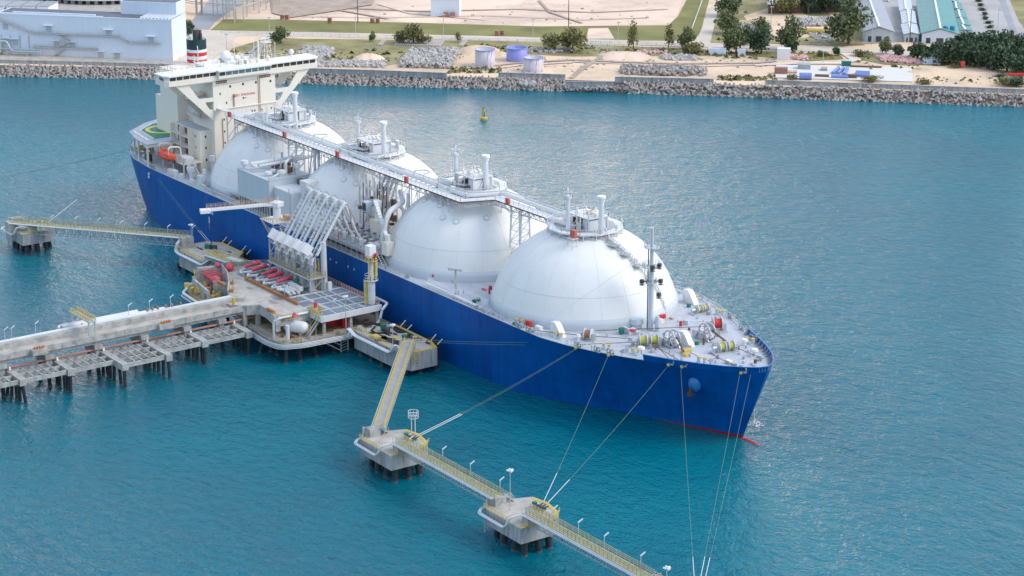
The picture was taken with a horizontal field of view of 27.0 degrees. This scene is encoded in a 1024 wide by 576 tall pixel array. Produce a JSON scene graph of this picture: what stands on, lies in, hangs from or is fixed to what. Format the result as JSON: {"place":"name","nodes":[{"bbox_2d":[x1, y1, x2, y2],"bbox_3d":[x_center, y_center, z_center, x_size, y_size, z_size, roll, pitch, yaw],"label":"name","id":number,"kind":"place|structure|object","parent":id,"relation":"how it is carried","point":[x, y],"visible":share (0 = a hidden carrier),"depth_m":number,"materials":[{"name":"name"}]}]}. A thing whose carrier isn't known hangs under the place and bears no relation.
{"place":"outdoors","nodes":[
{"label":"outdoors","id":0,"kind":"place"},
{"bbox_2d":[180,31,236,62],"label":"road","id":1,"kind":"structure","parent":0,"point":[215,43],"depth_m":896.26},
{"bbox_2d":[191,0,245,29],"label":"road","id":2,"kind":"structure","parent":0,"point":[206,19],"depth_m":958.67,"materials":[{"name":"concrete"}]},
{"bbox_2d":[270,0,373,16],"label":"dark ground","id":3,"kind":"structure","parent":0,"point":[293,8],"depth_m":979.73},
{"bbox_2d":[352,8,660,11],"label":"wheel track","id":4,"kind":"structure","parent":0,"point":[504,9],"depth_m":972.39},
{"bbox_2d":[0,76,1023,575],"bbox_3d":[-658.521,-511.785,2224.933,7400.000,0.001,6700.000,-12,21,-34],"label":"water","id":5,"kind":"structure","parent":0,"point":[856,268],"depth_m":497.99,"materials":[{"name":"liquid"}]},
{"bbox_2d":[1,214,54,254],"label":"mooring dolphin","id":6,"kind":"object","parent":5,"relation":"in","point":[23,241],"visible":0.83,"depth_m":605.13,"materials":[{"name":"concrete"}]},
{"bbox_2d":[8,216,190,245],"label":"truss walkway","id":7,"kind":"structure","parent":6,"relation":"on","point":[92,228],"depth_m":597.31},
{"bbox_2d":[0,292,244,396],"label":"road trestle","id":8,"kind":"object","parent":5,"relation":"in","point":[133,325],"visible":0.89,"depth_m":509.76,"materials":[{"name":"concrete"}]},
{"bbox_2d":[69,306,96,341],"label":"footbridge","id":9,"kind":"object","parent":8,"relation":"on","point":[84,317],"visible":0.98,"depth_m":504.07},
{"bbox_2d":[0,316,254,403],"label":"pipe trestle","id":10,"kind":"object","parent":5,"relation":"in","point":[110,360],"visible":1,"depth_m":502.96,"materials":[{"name":"concrete"}]},
{"bbox_2d":[174,235,250,276],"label":"breasting dolphin","id":11,"kind":"object","parent":5,"relation":"in","point":[190,253],"visible":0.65,"depth_m":585.75,"materials":[{"name":"concrete"}]},
{"bbox_2d":[203,249,249,263],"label":"truss walkway","id":12,"kind":"structure","parent":11,"relation":"on","point":[215,256],"depth_m":570.50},
{"bbox_2d":[181,254,390,363],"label":"loading platform","id":13,"kind":"structure","parent":5,"relation":"in","point":[289,299],"depth_m":529.94,"materials":[{"name":"concrete"}]},
{"bbox_2d":[199,198,294,268],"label":"jib crane","id":14,"kind":"structure","parent":13,"relation":"on","point":[277,217],"depth_m":552.16,"materials":[{"name":"beige paint"}]},
{"bbox_2d":[283,321,308,336],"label":"storage tank","id":15,"kind":"object","parent":13,"relation":"on","point":[301,327],"visible":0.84,"depth_m":518.32,"materials":[{"name":"metal"}]},
{"bbox_2d":[267,184,329,275],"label":"marine loader","id":16,"kind":"object","parent":13,"relation":"on","point":[273,234],"visible":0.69,"depth_m":547.90,"materials":[{"name":"grey metal"}]},
{"bbox_2d":[275,187,337,274],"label":"marine loader","id":17,"kind":"object","parent":13,"relation":"on","point":[281,237],"visible":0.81,"depth_m":544.91,"materials":[{"name":"grey metal"}]},
{"bbox_2d":[283,191,347,282],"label":"marine loader","id":18,"kind":"object","parent":13,"relation":"on","point":[289,241],"visible":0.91,"depth_m":541.96,"materials":[{"name":"grey metal"}]},
{"bbox_2d":[292,194,354,287],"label":"marine loader","id":19,"kind":"object","parent":13,"relation":"on","point":[297,246],"visible":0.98,"depth_m":538.79,"materials":[{"name":"grey metal"}]},
{"bbox_2d":[317,241,331,290],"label":"monitor tower","id":20,"kind":"structure","parent":13,"relation":"on","point":[323,258],"depth_m":536.63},
{"bbox_2d":[299,197,362,291],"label":"marine loader","id":21,"kind":"object","parent":13,"relation":"on","point":[306,249],"visible":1,"depth_m":535.96,"materials":[{"name":"grey metal"}]},
{"bbox_2d":[364,244,377,304],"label":"monitor tower","id":22,"kind":"structure","parent":13,"relation":"on","point":[371,259],"depth_m":524.59,"materials":[{"name":"metal"}]},
{"bbox_2d":[354,422,428,482],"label":"mooring dolphin","id":23,"kind":"object","parent":5,"relation":"in","point":[378,447],"visible":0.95,"depth_m":446.56,"materials":[{"name":"concrete"}]},
{"bbox_2d":[370,337,413,432],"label":"truss walkway","id":24,"kind":"structure","parent":23,"relation":"on","point":[392,388],"depth_m":475.70,"materials":[{"name":"yellow metal"}]},
{"bbox_2d":[394,435,503,500],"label":"truss walkway","id":25,"kind":"structure","parent":23,"relation":"on","point":[446,469],"depth_m":428.51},
{"bbox_2d":[345,320,442,377],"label":"breasting dolphin","id":26,"kind":"object","parent":5,"relation":"in","point":[375,342],"visible":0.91,"depth_m":512.12,"materials":[{"name":"concrete"}]},
{"bbox_2d":[129,29,773,444],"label":"gas carrier","id":27,"kind":"object","parent":5,"relation":"on","point":[513,291],"visible":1,"depth_m":523.28,"materials":[{"name":"white paint"}]},
{"bbox_2d":[157,147,175,163],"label":"lifeboat","id":28,"kind":"object","parent":27,"relation":"hanging from","point":[164,155],"visible":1,"depth_m":625.14,"materials":[{"name":"orange paint"}]},
{"bbox_2d":[478,490,559,556],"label":"mooring dolphin","id":29,"kind":"object","parent":5,"relation":"in","point":[506,522],"visible":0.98,"depth_m":411.31,"materials":[{"name":"concrete"}]},
{"bbox_2d":[0,0,1023,94],"bbox_3d":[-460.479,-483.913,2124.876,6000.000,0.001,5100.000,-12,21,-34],"label":"ground","id":30,"kind":"structure","parent":0,"point":[608,71],"depth_m":851.77,"materials":[{"name":"sand"}]},
{"bbox_2d":[0,0,120,11],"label":"yard","id":31,"kind":"structure","parent":30,"relation":"on","point":[108,6],"depth_m":980.51,"materials":[{"name":"concrete"}]},
{"bbox_2d":[43,0,120,4],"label":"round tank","id":32,"kind":"object","parent":30,"relation":"on","point":[112,2],"visible":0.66,"depth_m":985.17,"materials":[{"name":"metal"}]},
{"bbox_2d":[0,59,174,66],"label":"sea wall","id":33,"kind":"structure","parent":30,"relation":"on","point":[78,63],"depth_m":850.56,"materials":[{"name":"concrete"}]},
{"bbox_2d":[0,56,185,63],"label":"promenade","id":34,"kind":"structure","parent":30,"relation":"on","point":[84,59],"depth_m":858.33,"materials":[{"name":"concrete"}]},
{"bbox_2d":[0,0,186,60],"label":"process building","id":35,"kind":"structure","parent":30,"relation":"on","point":[145,29],"depth_m":864.29,"materials":[{"name":"metal"}]},
{"bbox_2d":[185,0,233,16],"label":"pipe bridge","id":36,"kind":"structure","parent":30,"relation":"on","point":[201,2],"depth_m":960.39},
{"bbox_2d":[269,26,290,42],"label":"broadleaf tree","id":37,"kind":"object","parent":30,"relation":"on","point":[279,35],"visible":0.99,"depth_m":892.94,"materials":[{"name":"green plant"}]},
{"bbox_2d":[300,44,335,58],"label":"block heap","id":38,"kind":"object","parent":30,"relation":"on","point":[323,49],"visible":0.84,"depth_m":871.37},
{"bbox_2d":[311,47,387,67],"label":"block heap","id":39,"kind":"object","parent":30,"relation":"on","point":[354,63],"visible":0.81,"depth_m":848.26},
{"bbox_2d":[353,53,384,60],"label":"spoil heap","id":40,"kind":"object","parent":30,"relation":"on","point":[367,56],"visible":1,"depth_m":857.58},
{"bbox_2d":[400,23,423,42],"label":"bush","id":41,"kind":"object","parent":30,"relation":"on","point":[410,30],"visible":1,"depth_m":890.19,"materials":[{"name":"green plant"}]},
{"bbox_2d":[399,46,459,68],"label":"block heap","id":42,"kind":"object","parent":30,"relation":"on","point":[436,57],"visible":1,"depth_m":853.45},
{"bbox_2d":[221,30,676,44],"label":"fence","id":43,"kind":"object","parent":30,"relation":"on","point":[479,39],"visible":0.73,"depth_m":901.36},
{"bbox_2d":[211,0,708,40],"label":"grass verge","id":44,"kind":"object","parent":30,"relation":"on","point":[685,18],"depth_m":930.39,"materials":[{"name":"plant"}]},
{"bbox_2d":[241,0,681,25],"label":"yard","id":45,"kind":"structure","parent":30,"relation":"on","point":[667,13],"depth_m":964.19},
{"bbox_2d":[222,0,279,19],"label":"pipe bridge","id":46,"kind":"structure","parent":45,"relation":"on","point":[258,1],"depth_m":959.37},
{"bbox_2d":[431,0,460,17],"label":"white hut","id":47,"kind":"object","parent":45,"relation":"on","point":[451,8],"visible":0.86,"depth_m":955.31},
{"bbox_2d":[232,38,710,64],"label":"grass verge","id":48,"kind":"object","parent":30,"relation":"on","point":[341,45],"depth_m":885.85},
{"bbox_2d":[459,45,499,55],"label":"spoil heap","id":49,"kind":"object","parent":30,"relation":"on","point":[468,50],"visible":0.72,"depth_m":875.34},
{"bbox_2d":[475,47,494,67],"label":"shore tank","id":50,"kind":"object","parent":30,"relation":"on","point":[484,56],"visible":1,"depth_m":845.58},
{"bbox_2d":[506,45,527,61],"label":"shore tank","id":51,"kind":"object","parent":30,"relation":"on","point":[516,53],"visible":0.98,"depth_m":856.07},
{"bbox_2d":[498,72,565,78],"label":"sea wall","id":52,"kind":"structure","parent":30,"relation":"on","point":[534,75],"depth_m":824.92,"materials":[{"name":"concrete"}]},
{"bbox_2d":[523,55,543,72],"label":"shore tank","id":53,"kind":"object","parent":30,"relation":"on","point":[533,63],"visible":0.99,"depth_m":835.45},
{"bbox_2d":[540,32,565,48],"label":"bush","id":54,"kind":"object","parent":30,"relation":"on","point":[548,40],"visible":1,"depth_m":877.54,"materials":[{"name":"green plant"}]},
{"bbox_2d":[560,26,587,49],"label":"bush","id":55,"kind":"object","parent":30,"relation":"on","point":[573,37],"visible":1,"depth_m":875.48,"materials":[{"name":"green plant"}]},
{"bbox_2d":[598,51,650,61],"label":"spoil heap","id":56,"kind":"object","parent":30,"relation":"on","point":[625,55],"visible":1,"depth_m":863.50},
{"bbox_2d":[236,1,1012,77],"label":"debris","id":57,"kind":"object","parent":30,"relation":"on","point":[687,64],"visible":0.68,"depth_m":857.92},
{"bbox_2d":[230,10,1022,84],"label":"weeds","id":58,"kind":"object","parent":30,"relation":"on","point":[746,77],"visible":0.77,"depth_m":863.13,"materials":[{"name":"green plant"}]},
{"bbox_2d":[627,19,638,49],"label":"tree","id":59,"kind":"object","parent":30,"relation":"on","point":[632,32],"visible":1,"depth_m":876.90,"materials":[{"name":"green plant"}]},
{"bbox_2d":[619,62,707,76],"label":"block heap","id":60,"kind":"object","parent":30,"relation":"on","point":[671,69],"visible":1,"depth_m":832.65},
{"bbox_2d":[615,76,713,83],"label":"sea wall","id":61,"kind":"structure","parent":30,"relation":"on","point":[620,79],"depth_m":817.28,"materials":[{"name":"concrete"}]},
{"bbox_2d":[659,52,697,60],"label":"block heap","id":62,"kind":"object","parent":30,"relation":"on","point":[681,56],"visible":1,"depth_m":861.11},
{"bbox_2d":[677,26,696,45],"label":"broadleaf tree","id":63,"kind":"object","parent":30,"relation":"on","point":[687,36],"visible":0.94,"depth_m":881.13,"materials":[{"name":"green plant"}]},
{"bbox_2d":[681,42,703,52],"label":"bush","id":64,"kind":"object","parent":30,"relation":"on","point":[693,47],"visible":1,"depth_m":870.52,"materials":[{"name":"green plant"}]},
{"bbox_2d":[716,9,738,32],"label":"broadleaf tree","id":65,"kind":"object","parent":30,"relation":"on","point":[726,21],"visible":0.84,"depth_m":913.69,"materials":[{"name":"green plant"}]},
{"bbox_2d":[714,0,742,14],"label":"broadleaf tree","id":66,"kind":"object","parent":30,"relation":"on","point":[732,5],"visible":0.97,"depth_m":952.14,"materials":[{"name":"green plant"}]},
{"bbox_2d":[722,21,746,53],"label":"broadleaf tree","id":67,"kind":"object","parent":30,"relation":"on","point":[734,39],"visible":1,"depth_m":869.65,"materials":[{"name":"green plant"}]},
{"bbox_2d":[747,26,773,53],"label":"broadleaf tree","id":68,"kind":"object","parent":30,"relation":"on","point":[759,37],"visible":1,"depth_m":869.92,"materials":[{"name":"green plant"}]},
{"bbox_2d":[751,16,770,29],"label":"broadleaf tree","id":69,"kind":"object","parent":30,"relation":"on","point":[760,22],"visible":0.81,"depth_m":915.29,"materials":[{"name":"green plant"}]},
{"bbox_2d":[767,0,800,13],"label":"bush","id":70,"kind":"object","parent":30,"relation":"on","point":[787,4],"visible":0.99,"depth_m":959.35,"materials":[{"name":"green plant"}]},
{"bbox_2d":[777,47,790,59],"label":"yard item","id":71,"kind":"object","parent":30,"relation":"on","point":[783,53],"visible":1,"depth_m":861.08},
{"bbox_2d":[726,51,842,60],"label":"grass verge","id":72,"kind":"object","parent":30,"relation":"on","point":[774,55],"depth_m":868.79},
{"bbox_2d":[710,0,863,45],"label":"grass verge","id":73,"kind":"object","parent":30,"relation":"on","point":[750,6],"depth_m":921.66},
{"bbox_2d":[775,14,806,45],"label":"broadleaf tree","id":74,"kind":"object","parent":30,"relation":"on","point":[792,29],"visible":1,"depth_m":877.50,"materials":[{"name":"green plant"}]},
{"bbox_2d":[767,0,847,13],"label":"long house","id":75,"kind":"structure","parent":30,"relation":"on","point":[798,9],"depth_m":964.82,"materials":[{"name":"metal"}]},
{"bbox_2d":[798,0,826,13],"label":"bush","id":76,"kind":"object","parent":30,"relation":"on","point":[811,3],"visible":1,"depth_m":960.94,"materials":[{"name":"green plant"}]},
{"bbox_2d":[795,15,833,26],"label":"scrap heap","id":77,"kind":"object","parent":30,"relation":"on","point":[812,21],"visible":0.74,"depth_m":937.10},
{"bbox_2d":[808,32,836,42],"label":"scrap heap","id":78,"kind":"object","parent":30,"relation":"on","point":[819,37],"visible":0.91,"depth_m":905.19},
{"bbox_2d":[819,0,841,13],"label":"bush","id":79,"kind":"object","parent":30,"relation":"on","point":[830,4],"visible":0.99,"depth_m":960.57,"materials":[{"name":"green plant"}]},
{"bbox_2d":[775,65,912,81],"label":"concrete pad","id":80,"kind":"object","parent":30,"relation":"on","point":[894,74],"visible":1,"depth_m":835.25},
{"bbox_2d":[824,0,874,43],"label":"broadleaf tree","id":81,"kind":"object","parent":30,"relation":"on","point":[845,23],"visible":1,"depth_m":886.77,"materials":[{"name":"green plant"}]},
{"bbox_2d":[855,0,893,41],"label":"warehouse","id":82,"kind":"structure","parent":30,"relation":"on","point":[882,27],"depth_m":907.41,"materials":[{"name":"metal"}]},
{"bbox_2d":[859,54,919,64],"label":"grass verge","id":83,"kind":"object","parent":30,"relation":"on","point":[873,59],"depth_m":858.70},
{"bbox_2d":[765,80,1023,93],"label":"sea wall","id":84,"kind":"structure","parent":30,"relation":"on","point":[905,87],"depth_m":805.81,"materials":[{"name":"concrete"}]},
{"bbox_2d":[875,54,922,63],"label":"block heap","id":85,"kind":"object","parent":30,"relation":"on","point":[894,58],"visible":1,"depth_m":856.21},
{"bbox_2d":[900,9,916,23],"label":"lean to shed","id":86,"kind":"object","parent":30,"relation":"on","point":[906,17],"visible":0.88,"depth_m":934.20,"materials":[{"name":"metal"}]},
{"bbox_2d":[901,22,919,41],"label":"lean to shed","id":87,"kind":"object","parent":30,"relation":"on","point":[914,33],"visible":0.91,"depth_m":899.50,"materials":[{"name":"metal"}]},
{"bbox_2d":[907,42,928,58],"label":"broadleaf tree","id":88,"kind":"object","parent":30,"relation":"on","point":[915,49],"visible":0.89,"depth_m":857.71,"materials":[{"name":"green plant"}]},
{"bbox_2d":[916,0,958,43],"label":"warehouse","id":89,"kind":"structure","parent":30,"relation":"on","point":[935,17],"depth_m":917.43,"materials":[{"name":"metal"}]},
{"bbox_2d":[929,45,947,65],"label":"bush","id":90,"kind":"object","parent":30,"relation":"on","point":[941,53],"visible":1,"depth_m":848.74,"materials":[{"name":"green plant"}]},
{"bbox_2d":[862,0,1023,43],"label":"concrete yard","id":91,"kind":"structure","parent":30,"relation":"on","point":[975,15],"depth_m":955.73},
{"bbox_2d":[999,0,1017,34],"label":"drain","id":92,"kind":"object","parent":91,"relation":"on","point":[1007,14],"visible":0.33,"depth_m":955.52,"materials":[{"name":"concrete"}]},
{"bbox_2d":[944,39,976,63],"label":"bush","id":93,"kind":"object","parent":30,"relation":"on","point":[956,54],"visible":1,"depth_m":845.09,"materials":[{"name":"green plant"}]},
{"bbox_2d":[907,65,1023,87],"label":"spoil heap","id":94,"kind":"object","parent":30,"relation":"on","point":[951,74],"visible":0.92,"depth_m":827.96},
{"bbox_2d":[961,39,980,65],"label":"broadleaf tree","id":95,"kind":"object","parent":30,"relation":"on","point":[968,50],"visible":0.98,"depth_m":843.49,"materials":[{"name":"green plant"}]},
{"bbox_2d":[970,39,994,67],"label":"bush","id":96,"kind":"object","parent":30,"relation":"on","point":[975,49],"visible":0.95,"depth_m":839.68,"materials":[{"name":"green plant"}]},
{"bbox_2d":[975,30,1001,44],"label":"broadleaf tree","id":97,"kind":"object","parent":30,"relation":"on","point":[991,38],"visible":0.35,"depth_m":855.17,"materials":[{"name":"green plant"}]},
{"bbox_2d":[972,43,1006,72],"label":"bush","id":98,"kind":"object","parent":30,"relation":"on","point":[989,64],"visible":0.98,"depth_m":835.35,"materials":[{"name":"green plant"}]},
{"bbox_2d":[988,44,1020,70],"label":"bush","id":99,"kind":"object","parent":30,"relation":"on","point":[1007,51],"visible":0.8,"depth_m":832.88,"materials":[{"name":"green plant"}]},
{"bbox_2d":[999,34,1023,49],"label":"broadleaf tree","id":100,"kind":"object","parent":30,"relation":"on","point":[1015,43],"visible":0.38,"depth_m":847.60,"materials":[{"name":"green plant"}]},
{"bbox_2d":[1002,52,1023,75],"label":"bush","id":101,"kind":"object","parent":30,"relation":"on","point":[1016,63],"visible":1,"depth_m":825.89,"materials":[{"name":"green plant"}]},
{"bbox_2d":[1010,0,1023,26],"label":"grass verge","id":102,"kind":"object","parent":30,"relation":"on","point":[1018,6],"depth_m":973.09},
{"bbox_2d":[0,65,1023,106],"bbox_3d":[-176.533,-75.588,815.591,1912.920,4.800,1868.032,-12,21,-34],"label":"embankment","id":103,"kind":"structure","parent":0,"point":[894,98],"depth_m":811.54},
{"bbox_2d":[307,68,446,78],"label":"sea wall","id":104,"kind":"structure","parent":103,"relation":"on","point":[417,74],"depth_m":830.66,"materials":[{"name":"concrete"}]},
{"bbox_2d":[0,63,1021,106],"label":"tetrapod bank","id":105,"kind":"structure","parent":103,"relation":"on","point":[84,69],"depth_m":826.35,"materials":[{"name":"concrete"}]},
{"bbox_2d":[566,81,613,88],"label":"sea wall","id":106,"kind":"structure","parent":103,"relation":"on","point":[571,84],"depth_m":816.67,"materials":[{"name":"concrete"}]},
{"bbox_2d":[559,83,635,93],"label":"rubble","id":107,"kind":"object","parent":103,"relation":"on","point":[597,88],"visible":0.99,"depth_m":815.25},
{"bbox_2d":[187,29,909,54],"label":"road","id":108,"kind":"structure","parent":0,"point":[617,42],"depth_m":902.98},
{"bbox_2d":[587,28,613,38],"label":"sandy track","id":109,"kind":"structure","parent":0,"point":[598,33],"depth_m":916.51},
{"bbox_2d":[469,59,775,68],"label":"wheel track","id":110,"kind":"structure","parent":0,"point":[642,62],"depth_m":854.26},
{"bbox_2d":[696,0,722,44],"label":"road","id":111,"kind":"structure","parent":0,"point":[705,34],"depth_m":925.36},
{"bbox_2d":[744,8,838,37],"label":"sandy track","id":112,"kind":"structure","parent":0,"point":[780,17],"depth_m":953.48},
{"bbox_2d":[754,53,860,65],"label":"wheel track","id":113,"kind":"structure","parent":0,"point":[852,57],"depth_m":854.08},
{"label":"mooring dolphin","id":114,"kind":"object","parent":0,"visible":0},
{"bbox_2d":[524,506,654,575],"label":"truss walkway","id":115,"kind":"structure","parent":114,"relation":"on","point":[587,546],"depth_m":393.40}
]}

